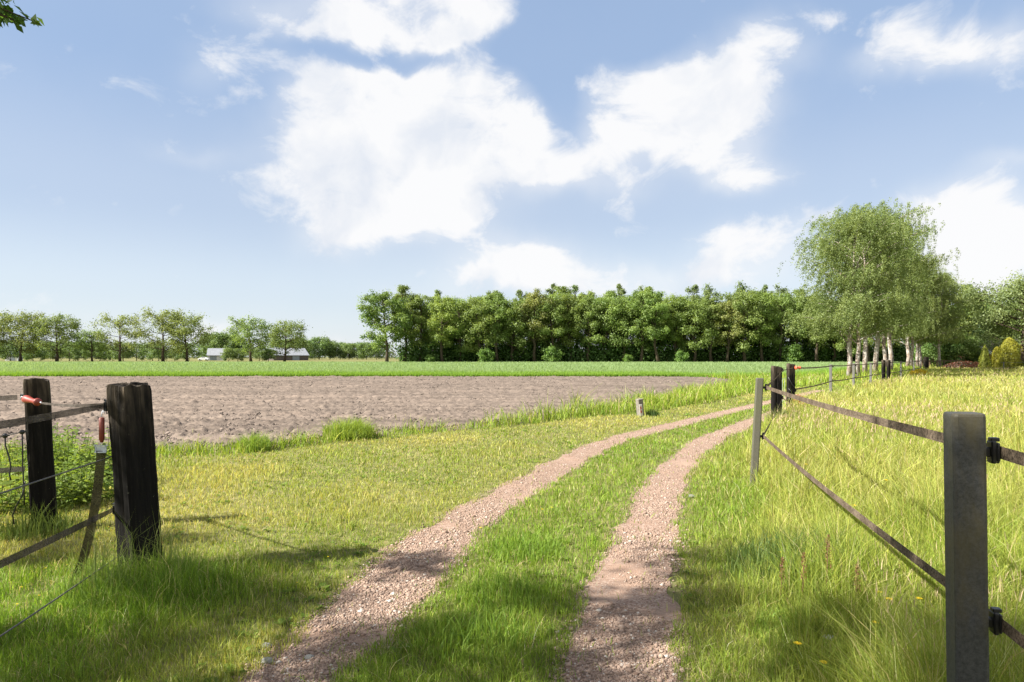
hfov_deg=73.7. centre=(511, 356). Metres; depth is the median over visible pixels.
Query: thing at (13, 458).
weed
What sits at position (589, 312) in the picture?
oak
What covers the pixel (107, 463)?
weed
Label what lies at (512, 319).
oak
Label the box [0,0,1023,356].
sky
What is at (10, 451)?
weed
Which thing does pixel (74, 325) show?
field oak
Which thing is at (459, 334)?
oak
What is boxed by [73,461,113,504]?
weed
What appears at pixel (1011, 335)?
oak
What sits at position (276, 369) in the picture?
cereal crop
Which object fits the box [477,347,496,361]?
bush
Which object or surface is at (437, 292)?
larch
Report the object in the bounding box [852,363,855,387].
fence post
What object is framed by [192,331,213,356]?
hedge tree
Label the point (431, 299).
oak
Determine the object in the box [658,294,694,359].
oak
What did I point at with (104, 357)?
hedge tree
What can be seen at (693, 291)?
larch
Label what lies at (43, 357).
hedge tree
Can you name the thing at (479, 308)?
oak
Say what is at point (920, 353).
silver birch
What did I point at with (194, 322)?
field oak
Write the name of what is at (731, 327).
oak
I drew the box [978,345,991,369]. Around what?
cypress
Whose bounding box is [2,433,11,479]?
clip lead
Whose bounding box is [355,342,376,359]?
hedge tree
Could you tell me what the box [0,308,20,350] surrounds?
field oak
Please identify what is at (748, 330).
oak
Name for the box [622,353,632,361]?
bush
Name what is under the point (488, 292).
oak
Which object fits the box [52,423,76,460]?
weed
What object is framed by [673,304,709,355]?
oak
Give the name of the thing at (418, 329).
oak
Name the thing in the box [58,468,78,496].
weed
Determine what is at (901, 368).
fence post
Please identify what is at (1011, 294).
garden tree
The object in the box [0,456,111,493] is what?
wire
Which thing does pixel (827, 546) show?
sorrel
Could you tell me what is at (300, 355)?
barn
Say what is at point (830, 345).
oak
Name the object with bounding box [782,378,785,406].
fence post
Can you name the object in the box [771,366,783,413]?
sleeper post
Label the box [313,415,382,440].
grass tuft
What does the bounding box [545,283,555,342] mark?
larch
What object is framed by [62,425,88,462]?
weed
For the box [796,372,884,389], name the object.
fence tape
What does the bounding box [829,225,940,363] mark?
silver birch
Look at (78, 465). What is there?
weed
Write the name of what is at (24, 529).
grass tuft
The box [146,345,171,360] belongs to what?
hedge tree
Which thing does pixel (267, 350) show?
hedge tree
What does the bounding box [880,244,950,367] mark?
silver birch
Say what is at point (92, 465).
weed
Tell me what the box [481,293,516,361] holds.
oak
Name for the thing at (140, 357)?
hedge tree
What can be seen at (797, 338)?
oak
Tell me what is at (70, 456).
weed
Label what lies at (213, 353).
barn
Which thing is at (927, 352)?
shrub
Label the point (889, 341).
silver birch
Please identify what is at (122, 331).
field oak
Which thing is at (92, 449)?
weed
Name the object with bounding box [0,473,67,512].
weed
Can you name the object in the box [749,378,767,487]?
fence post
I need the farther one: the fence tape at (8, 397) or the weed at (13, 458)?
the weed at (13, 458)
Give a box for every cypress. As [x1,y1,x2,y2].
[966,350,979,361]
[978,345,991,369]
[990,346,1001,368]
[995,337,1023,369]
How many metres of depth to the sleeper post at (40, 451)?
6.03 m
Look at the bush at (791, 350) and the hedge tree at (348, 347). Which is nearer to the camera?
the bush at (791, 350)
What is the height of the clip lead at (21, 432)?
0.622 m
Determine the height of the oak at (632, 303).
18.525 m
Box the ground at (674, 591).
[0,357,1014,681]
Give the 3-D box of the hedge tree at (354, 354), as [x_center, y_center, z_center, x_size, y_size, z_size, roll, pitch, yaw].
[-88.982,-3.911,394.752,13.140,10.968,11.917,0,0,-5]
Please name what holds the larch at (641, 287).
on the ground at (674, 591)
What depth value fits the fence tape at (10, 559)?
3.99 m
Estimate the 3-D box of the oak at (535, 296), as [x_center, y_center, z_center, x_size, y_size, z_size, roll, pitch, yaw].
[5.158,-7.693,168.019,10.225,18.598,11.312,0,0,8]
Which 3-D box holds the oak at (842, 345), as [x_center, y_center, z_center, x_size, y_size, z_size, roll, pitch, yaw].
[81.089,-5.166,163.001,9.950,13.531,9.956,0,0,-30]
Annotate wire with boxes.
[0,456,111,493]
[0,557,116,636]
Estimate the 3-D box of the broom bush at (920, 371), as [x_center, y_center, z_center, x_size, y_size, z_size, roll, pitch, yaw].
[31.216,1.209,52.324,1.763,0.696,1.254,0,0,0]
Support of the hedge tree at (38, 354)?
on the ground at (674, 591)
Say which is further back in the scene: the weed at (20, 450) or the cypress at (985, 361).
the cypress at (985, 361)
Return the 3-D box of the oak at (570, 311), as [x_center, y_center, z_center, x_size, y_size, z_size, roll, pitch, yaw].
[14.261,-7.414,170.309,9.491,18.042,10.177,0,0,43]
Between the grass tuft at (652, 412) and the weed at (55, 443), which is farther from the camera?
the grass tuft at (652, 412)
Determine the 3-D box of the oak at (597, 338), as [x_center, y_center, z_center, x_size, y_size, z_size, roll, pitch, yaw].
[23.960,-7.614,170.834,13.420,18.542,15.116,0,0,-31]
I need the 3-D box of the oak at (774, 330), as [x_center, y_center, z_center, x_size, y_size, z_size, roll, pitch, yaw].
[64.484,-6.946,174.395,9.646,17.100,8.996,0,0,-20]
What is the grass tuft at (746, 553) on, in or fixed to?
on the ground at (674, 591)
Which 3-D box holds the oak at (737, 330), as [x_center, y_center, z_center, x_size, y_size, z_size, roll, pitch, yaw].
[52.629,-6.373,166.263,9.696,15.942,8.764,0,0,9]
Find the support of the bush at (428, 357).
on the ground at (674, 591)
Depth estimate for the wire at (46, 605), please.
3.86 m
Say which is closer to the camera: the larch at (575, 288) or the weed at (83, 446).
the weed at (83, 446)
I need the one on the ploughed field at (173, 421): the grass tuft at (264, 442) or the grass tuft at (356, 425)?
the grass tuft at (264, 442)
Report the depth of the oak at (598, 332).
173.14 m
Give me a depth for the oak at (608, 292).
182.89 m
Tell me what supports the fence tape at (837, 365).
attached to the sleeper post at (790, 373)
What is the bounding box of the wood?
[0,338,872,358]
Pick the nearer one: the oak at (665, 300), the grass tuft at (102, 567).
the grass tuft at (102, 567)
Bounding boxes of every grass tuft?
[0,496,105,543]
[20,534,227,619]
[60,506,214,605]
[232,428,276,452]
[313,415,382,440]
[406,603,531,667]
[451,567,565,617]
[484,525,565,563]
[646,407,659,416]
[712,514,903,602]
[741,604,867,656]
[764,405,796,422]
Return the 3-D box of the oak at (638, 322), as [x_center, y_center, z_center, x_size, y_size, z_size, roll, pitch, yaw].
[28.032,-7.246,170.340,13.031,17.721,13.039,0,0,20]
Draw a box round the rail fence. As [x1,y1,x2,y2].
[913,360,957,366]
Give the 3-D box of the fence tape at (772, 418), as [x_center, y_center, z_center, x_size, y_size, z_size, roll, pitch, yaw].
[4.620,0.948,11.946,0.002,0.051,8.336,0,0,23]
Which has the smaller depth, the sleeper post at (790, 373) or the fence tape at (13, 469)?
the fence tape at (13, 469)
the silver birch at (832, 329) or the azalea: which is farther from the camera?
the azalea
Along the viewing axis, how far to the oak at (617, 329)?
171.70 m
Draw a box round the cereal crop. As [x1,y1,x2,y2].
[0,361,905,377]
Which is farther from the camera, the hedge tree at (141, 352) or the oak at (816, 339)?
the hedge tree at (141, 352)
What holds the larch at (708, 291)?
on the ground at (674, 591)
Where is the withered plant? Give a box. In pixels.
[794,394,814,408]
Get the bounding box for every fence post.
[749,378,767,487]
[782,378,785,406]
[829,364,833,392]
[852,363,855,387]
[869,363,872,382]
[900,361,902,377]
[943,411,1002,681]
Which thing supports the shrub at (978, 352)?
on the ground at (674, 591)
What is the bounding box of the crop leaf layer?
[4,362,896,374]
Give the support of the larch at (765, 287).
on the ground at (674, 591)
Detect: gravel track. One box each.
[238,390,823,681]
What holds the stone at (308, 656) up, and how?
on the gravel track at (447, 524)
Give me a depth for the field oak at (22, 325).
203.09 m
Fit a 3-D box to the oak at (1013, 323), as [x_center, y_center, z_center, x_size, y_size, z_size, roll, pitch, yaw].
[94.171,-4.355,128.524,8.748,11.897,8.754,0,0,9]
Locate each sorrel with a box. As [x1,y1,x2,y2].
[779,557,785,602]
[800,552,806,598]
[825,534,830,594]
[854,564,860,605]
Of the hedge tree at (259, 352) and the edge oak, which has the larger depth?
the hedge tree at (259, 352)
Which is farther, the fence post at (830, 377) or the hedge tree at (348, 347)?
the hedge tree at (348, 347)
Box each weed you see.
[0,445,26,474]
[0,451,29,513]
[0,453,27,485]
[0,462,27,504]
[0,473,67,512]
[4,443,26,460]
[10,440,26,472]
[14,430,66,459]
[17,476,78,509]
[18,446,65,482]
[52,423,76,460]
[53,427,92,477]
[53,435,82,469]
[54,430,94,485]
[54,434,72,469]
[54,462,93,509]
[58,456,84,495]
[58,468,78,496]
[61,447,95,487]
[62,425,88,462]
[64,460,111,496]
[70,463,105,504]
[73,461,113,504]
[76,451,112,485]
[79,440,109,467]
[85,428,112,481]
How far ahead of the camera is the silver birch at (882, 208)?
57.83 m
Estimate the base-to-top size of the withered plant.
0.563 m
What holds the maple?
on the ground at (674, 591)
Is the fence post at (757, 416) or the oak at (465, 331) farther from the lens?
the oak at (465, 331)
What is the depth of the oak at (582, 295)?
175.12 m
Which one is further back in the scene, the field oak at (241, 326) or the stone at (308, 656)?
the field oak at (241, 326)
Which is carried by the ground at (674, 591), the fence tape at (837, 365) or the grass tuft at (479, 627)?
the grass tuft at (479, 627)
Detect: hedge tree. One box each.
[0,340,19,360]
[22,344,48,360]
[32,348,50,360]
[45,340,66,359]
[55,341,80,360]
[82,341,102,359]
[84,344,113,360]
[106,340,136,360]
[123,343,146,360]
[137,342,164,360]
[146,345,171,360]
[167,350,179,360]
[172,342,202,360]
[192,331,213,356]
[198,329,241,359]
[218,334,248,350]
[220,347,237,361]
[228,348,245,360]
[247,345,273,360]
[261,348,276,360]
[283,336,313,356]
[305,340,318,358]
[308,335,334,359]
[322,340,343,359]
[334,342,347,358]
[338,339,361,358]
[350,342,365,358]
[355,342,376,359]
[365,342,389,359]
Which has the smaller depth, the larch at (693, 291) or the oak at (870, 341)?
the oak at (870, 341)
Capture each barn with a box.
[206,348,225,359]
[268,348,309,359]
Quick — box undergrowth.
[391,327,935,361]
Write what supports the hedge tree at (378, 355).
on the ground at (674, 591)
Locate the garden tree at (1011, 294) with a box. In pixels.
[956,267,1023,366]
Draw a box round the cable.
[12,481,25,523]
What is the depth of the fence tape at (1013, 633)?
3.24 m
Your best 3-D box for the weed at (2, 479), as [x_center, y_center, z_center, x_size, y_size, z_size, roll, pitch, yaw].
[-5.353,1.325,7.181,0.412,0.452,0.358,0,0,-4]
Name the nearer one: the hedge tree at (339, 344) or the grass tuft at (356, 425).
the grass tuft at (356, 425)
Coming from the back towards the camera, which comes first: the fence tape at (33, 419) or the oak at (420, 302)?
the oak at (420, 302)
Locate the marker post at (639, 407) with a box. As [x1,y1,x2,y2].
[635,398,643,416]
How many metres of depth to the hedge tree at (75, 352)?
240.85 m
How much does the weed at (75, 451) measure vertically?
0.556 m
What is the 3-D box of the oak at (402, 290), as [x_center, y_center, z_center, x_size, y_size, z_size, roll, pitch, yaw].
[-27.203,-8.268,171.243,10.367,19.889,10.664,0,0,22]
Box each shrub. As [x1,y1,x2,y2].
[903,333,965,364]
[922,330,980,364]
[951,336,990,364]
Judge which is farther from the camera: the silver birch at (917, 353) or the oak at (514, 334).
the oak at (514, 334)
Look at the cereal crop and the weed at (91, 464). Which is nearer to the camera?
the weed at (91, 464)
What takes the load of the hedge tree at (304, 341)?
on the ground at (674, 591)
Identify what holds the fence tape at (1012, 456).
attached to the fence post at (971, 620)
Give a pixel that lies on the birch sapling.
(954, 291)
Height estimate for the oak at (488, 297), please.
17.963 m
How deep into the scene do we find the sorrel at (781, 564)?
4.26 m
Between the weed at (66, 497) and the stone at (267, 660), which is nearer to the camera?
the stone at (267, 660)
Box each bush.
[425,354,435,361]
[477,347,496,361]
[539,345,564,361]
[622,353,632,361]
[674,350,689,361]
[780,342,804,361]
[907,368,931,375]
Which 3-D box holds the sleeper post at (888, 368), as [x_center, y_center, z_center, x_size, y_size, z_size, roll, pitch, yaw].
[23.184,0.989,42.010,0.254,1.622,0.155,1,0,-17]
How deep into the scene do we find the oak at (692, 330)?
165.60 m
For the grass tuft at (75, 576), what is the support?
on the ground at (674, 591)
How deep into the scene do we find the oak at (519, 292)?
181.02 m
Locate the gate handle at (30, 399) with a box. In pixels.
[20,395,102,407]
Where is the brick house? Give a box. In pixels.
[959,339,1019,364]
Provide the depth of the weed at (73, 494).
7.01 m
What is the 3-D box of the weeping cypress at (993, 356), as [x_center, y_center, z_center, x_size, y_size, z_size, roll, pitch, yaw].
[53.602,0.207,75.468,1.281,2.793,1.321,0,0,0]
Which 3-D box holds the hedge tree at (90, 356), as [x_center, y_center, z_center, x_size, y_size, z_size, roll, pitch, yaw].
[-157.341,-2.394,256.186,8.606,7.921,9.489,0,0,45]
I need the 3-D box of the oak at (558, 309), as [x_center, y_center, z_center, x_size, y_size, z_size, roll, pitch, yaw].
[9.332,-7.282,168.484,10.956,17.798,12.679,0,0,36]
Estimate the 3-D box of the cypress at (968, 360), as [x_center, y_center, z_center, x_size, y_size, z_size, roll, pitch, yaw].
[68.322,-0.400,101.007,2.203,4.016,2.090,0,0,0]
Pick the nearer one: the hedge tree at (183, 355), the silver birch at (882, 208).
the silver birch at (882, 208)
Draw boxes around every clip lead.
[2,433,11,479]
[19,430,26,504]
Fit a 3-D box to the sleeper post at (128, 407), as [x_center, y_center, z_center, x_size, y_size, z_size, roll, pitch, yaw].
[-2.717,0.991,4.908,0.233,1.623,0.250,-4,0,22]
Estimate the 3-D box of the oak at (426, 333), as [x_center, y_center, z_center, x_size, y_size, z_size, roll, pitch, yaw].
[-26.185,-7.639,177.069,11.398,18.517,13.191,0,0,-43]
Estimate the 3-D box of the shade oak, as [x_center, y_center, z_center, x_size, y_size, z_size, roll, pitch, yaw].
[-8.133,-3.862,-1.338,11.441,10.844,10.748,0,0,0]
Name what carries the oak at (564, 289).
on the ground at (674, 591)
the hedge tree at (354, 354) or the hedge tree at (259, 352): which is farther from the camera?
the hedge tree at (354, 354)
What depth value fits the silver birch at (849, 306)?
46.81 m
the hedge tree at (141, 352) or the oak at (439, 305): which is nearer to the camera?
the oak at (439, 305)
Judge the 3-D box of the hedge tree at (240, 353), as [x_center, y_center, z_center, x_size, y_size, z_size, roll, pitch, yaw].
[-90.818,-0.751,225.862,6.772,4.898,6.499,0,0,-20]
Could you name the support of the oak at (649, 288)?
on the ground at (674, 591)
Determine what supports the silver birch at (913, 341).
on the ground at (674, 591)
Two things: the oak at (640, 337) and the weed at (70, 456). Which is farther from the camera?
the oak at (640, 337)
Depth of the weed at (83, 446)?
8.33 m
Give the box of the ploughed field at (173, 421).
[0,375,730,454]
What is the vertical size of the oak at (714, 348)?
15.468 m
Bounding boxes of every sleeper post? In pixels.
[20,378,57,531]
[103,382,161,572]
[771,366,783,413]
[786,363,795,406]
[881,360,885,380]
[886,360,890,378]
[923,357,928,368]
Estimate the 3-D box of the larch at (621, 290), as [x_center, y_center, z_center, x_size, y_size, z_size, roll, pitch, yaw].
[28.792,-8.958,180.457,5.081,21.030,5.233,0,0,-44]
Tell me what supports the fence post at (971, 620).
on the ground at (674, 591)
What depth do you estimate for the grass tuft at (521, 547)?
5.34 m
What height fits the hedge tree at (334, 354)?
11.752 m
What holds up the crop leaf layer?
on the ground at (674, 591)
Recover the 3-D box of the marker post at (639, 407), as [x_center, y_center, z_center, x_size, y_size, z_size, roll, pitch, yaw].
[3.339,1.351,17.795,0.150,0.520,0.165,-6,2,-20]
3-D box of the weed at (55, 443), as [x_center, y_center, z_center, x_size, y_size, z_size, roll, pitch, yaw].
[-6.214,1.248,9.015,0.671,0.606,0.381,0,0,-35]
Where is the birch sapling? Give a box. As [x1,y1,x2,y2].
[904,272,979,366]
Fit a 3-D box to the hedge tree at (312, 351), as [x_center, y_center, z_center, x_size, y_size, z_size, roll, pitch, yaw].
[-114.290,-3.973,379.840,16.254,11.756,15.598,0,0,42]
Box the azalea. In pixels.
[943,361,983,368]
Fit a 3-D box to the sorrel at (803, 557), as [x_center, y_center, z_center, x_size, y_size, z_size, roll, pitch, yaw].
[1.777,1.370,4.154,0.041,0.361,0.040,0,0,0]
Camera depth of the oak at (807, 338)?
173.68 m
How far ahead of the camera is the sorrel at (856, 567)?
3.98 m
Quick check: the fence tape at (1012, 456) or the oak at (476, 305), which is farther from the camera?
the oak at (476, 305)
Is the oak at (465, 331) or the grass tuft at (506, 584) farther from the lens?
the oak at (465, 331)
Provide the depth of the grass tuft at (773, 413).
15.52 m
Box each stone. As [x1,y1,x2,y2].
[261,657,273,663]
[304,654,313,658]
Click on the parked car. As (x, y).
(203, 358)
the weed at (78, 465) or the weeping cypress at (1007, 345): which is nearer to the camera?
the weed at (78, 465)
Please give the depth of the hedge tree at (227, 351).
222.85 m
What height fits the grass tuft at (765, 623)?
0.186 m
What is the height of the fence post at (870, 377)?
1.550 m
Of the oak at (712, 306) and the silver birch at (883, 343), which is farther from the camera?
the oak at (712, 306)
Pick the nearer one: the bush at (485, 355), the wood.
the bush at (485, 355)
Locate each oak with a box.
[0,0,43,32]
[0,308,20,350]
[0,309,52,361]
[25,311,89,361]
[71,328,109,361]
[84,312,146,361]
[125,305,196,361]
[150,310,214,361]
[223,314,273,361]
[264,320,313,361]
[356,288,414,361]
[385,284,423,360]
[387,294,428,349]
[404,310,433,347]
[406,295,436,361]
[422,296,439,347]
[424,293,460,361]
[436,295,456,349]
[443,296,479,361]
[451,306,482,346]
[453,295,500,361]
[466,293,486,343]
[477,294,497,340]
[480,290,509,348]
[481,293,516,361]
[492,294,540,361]
[496,306,527,351]
[511,288,552,361]
[513,289,530,359]
[519,298,545,357]
[530,310,550,348]
[532,291,573,361]
[541,286,578,344]
[550,292,586,361]
[570,291,600,359]
[574,294,606,361]
[580,293,633,360]
[587,295,619,361]
[599,292,645,358]
[599,303,633,350]
[602,290,615,344]
[620,287,663,361]
[620,326,653,349]
[637,286,663,351]
[639,290,670,361]
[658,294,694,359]
[659,297,683,360]
[662,294,719,361]
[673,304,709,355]
[691,296,726,361]
[694,304,731,354]
[712,300,748,361]
[716,300,747,355]
[720,287,772,361]
[734,305,772,349]
[745,290,781,361]
[746,300,779,358]
[759,291,808,361]
[773,313,811,347]
[776,289,813,361]
[788,304,812,361]
[799,292,831,361]
[807,298,856,361]
[833,332,862,355]
[847,335,887,361]
[892,340,902,361]
[986,326,1015,336]
[994,306,1022,338]
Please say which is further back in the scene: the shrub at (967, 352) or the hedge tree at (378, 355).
the hedge tree at (378, 355)
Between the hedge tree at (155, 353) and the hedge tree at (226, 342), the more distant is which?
the hedge tree at (226, 342)
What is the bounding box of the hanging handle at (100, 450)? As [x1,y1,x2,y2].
[72,410,107,575]
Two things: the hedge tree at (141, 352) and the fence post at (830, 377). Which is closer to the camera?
the fence post at (830, 377)
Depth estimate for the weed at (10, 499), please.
6.71 m
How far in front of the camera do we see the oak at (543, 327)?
175.66 m
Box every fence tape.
[0,395,17,400]
[0,404,103,428]
[0,466,24,472]
[0,508,112,567]
[763,434,1023,648]
[764,397,782,432]
[766,386,1023,465]
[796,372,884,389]
[801,362,884,368]
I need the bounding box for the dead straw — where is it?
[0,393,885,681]
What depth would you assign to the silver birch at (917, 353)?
88.67 m
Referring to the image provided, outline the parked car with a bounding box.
[198,357,208,360]
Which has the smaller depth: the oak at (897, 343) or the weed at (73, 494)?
the weed at (73, 494)
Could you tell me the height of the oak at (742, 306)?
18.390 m
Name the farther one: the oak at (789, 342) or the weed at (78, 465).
the oak at (789, 342)
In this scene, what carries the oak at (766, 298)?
on the ground at (674, 591)
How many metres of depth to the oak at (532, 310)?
176.07 m
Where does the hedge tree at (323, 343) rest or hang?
on the ground at (674, 591)
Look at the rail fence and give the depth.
85.94 m
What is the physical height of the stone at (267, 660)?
0.040 m
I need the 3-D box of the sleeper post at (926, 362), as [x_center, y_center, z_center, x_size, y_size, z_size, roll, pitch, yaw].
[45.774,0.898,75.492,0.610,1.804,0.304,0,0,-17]
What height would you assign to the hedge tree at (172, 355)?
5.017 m
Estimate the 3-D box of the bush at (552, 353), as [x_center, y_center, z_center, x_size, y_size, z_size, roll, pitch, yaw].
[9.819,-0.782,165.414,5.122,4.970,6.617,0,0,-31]
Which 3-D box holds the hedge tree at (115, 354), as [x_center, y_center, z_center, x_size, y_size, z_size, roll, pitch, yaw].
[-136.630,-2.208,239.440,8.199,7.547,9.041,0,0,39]
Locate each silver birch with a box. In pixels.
[777,205,920,378]
[797,212,926,375]
[798,197,944,371]
[800,213,937,372]
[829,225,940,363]
[836,213,960,369]
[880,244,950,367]
[880,258,959,367]
[880,264,958,363]
[903,266,967,366]
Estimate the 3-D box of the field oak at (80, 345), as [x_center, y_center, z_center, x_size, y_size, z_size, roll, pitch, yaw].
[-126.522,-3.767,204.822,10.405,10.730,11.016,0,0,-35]
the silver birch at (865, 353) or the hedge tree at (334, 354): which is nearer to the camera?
the silver birch at (865, 353)
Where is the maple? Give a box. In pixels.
[896,275,990,344]
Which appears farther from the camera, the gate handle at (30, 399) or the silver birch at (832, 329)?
the silver birch at (832, 329)
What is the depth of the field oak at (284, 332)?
204.15 m
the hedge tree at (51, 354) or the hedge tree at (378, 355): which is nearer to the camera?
the hedge tree at (51, 354)
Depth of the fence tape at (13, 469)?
6.06 m
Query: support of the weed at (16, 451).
on the ground at (674, 591)
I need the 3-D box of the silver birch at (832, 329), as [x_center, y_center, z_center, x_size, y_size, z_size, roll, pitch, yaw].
[24.172,-4.174,47.333,8.024,11.496,8.134,0,0,27]
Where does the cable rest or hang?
hanging from the wire
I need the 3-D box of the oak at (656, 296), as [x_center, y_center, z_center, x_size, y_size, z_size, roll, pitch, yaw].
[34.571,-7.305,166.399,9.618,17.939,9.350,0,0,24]
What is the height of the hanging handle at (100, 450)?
1.217 m
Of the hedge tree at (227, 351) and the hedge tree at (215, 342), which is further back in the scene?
the hedge tree at (215, 342)
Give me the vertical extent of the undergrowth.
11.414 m
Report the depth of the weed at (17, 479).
8.16 m
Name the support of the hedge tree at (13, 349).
on the ground at (674, 591)
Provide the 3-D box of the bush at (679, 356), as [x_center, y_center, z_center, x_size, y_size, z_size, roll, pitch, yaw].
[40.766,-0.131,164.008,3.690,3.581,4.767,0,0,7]
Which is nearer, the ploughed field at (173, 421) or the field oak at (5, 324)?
the ploughed field at (173, 421)
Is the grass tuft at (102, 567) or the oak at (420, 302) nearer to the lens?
the grass tuft at (102, 567)
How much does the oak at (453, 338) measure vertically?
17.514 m
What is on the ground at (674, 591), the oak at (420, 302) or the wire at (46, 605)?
the oak at (420, 302)
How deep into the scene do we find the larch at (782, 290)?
176.24 m
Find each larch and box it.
[429,289,443,304]
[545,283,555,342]
[567,285,583,347]
[611,283,625,296]
[627,285,644,299]
[685,284,700,356]
[693,284,723,361]
[725,280,754,353]
[758,284,773,321]
[769,283,794,344]
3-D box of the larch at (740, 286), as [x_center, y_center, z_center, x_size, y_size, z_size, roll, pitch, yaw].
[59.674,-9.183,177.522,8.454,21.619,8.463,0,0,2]
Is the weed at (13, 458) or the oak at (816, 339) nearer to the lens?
the weed at (13, 458)
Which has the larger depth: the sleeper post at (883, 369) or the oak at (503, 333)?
the oak at (503, 333)
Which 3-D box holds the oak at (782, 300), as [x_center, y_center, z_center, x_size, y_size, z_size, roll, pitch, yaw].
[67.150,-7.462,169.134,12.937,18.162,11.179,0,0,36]
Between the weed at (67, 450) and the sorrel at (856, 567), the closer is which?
the sorrel at (856, 567)
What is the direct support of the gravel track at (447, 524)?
on the ground at (674, 591)
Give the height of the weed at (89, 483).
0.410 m
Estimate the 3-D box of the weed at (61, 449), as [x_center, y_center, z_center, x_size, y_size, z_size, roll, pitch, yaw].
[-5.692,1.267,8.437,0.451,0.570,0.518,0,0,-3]

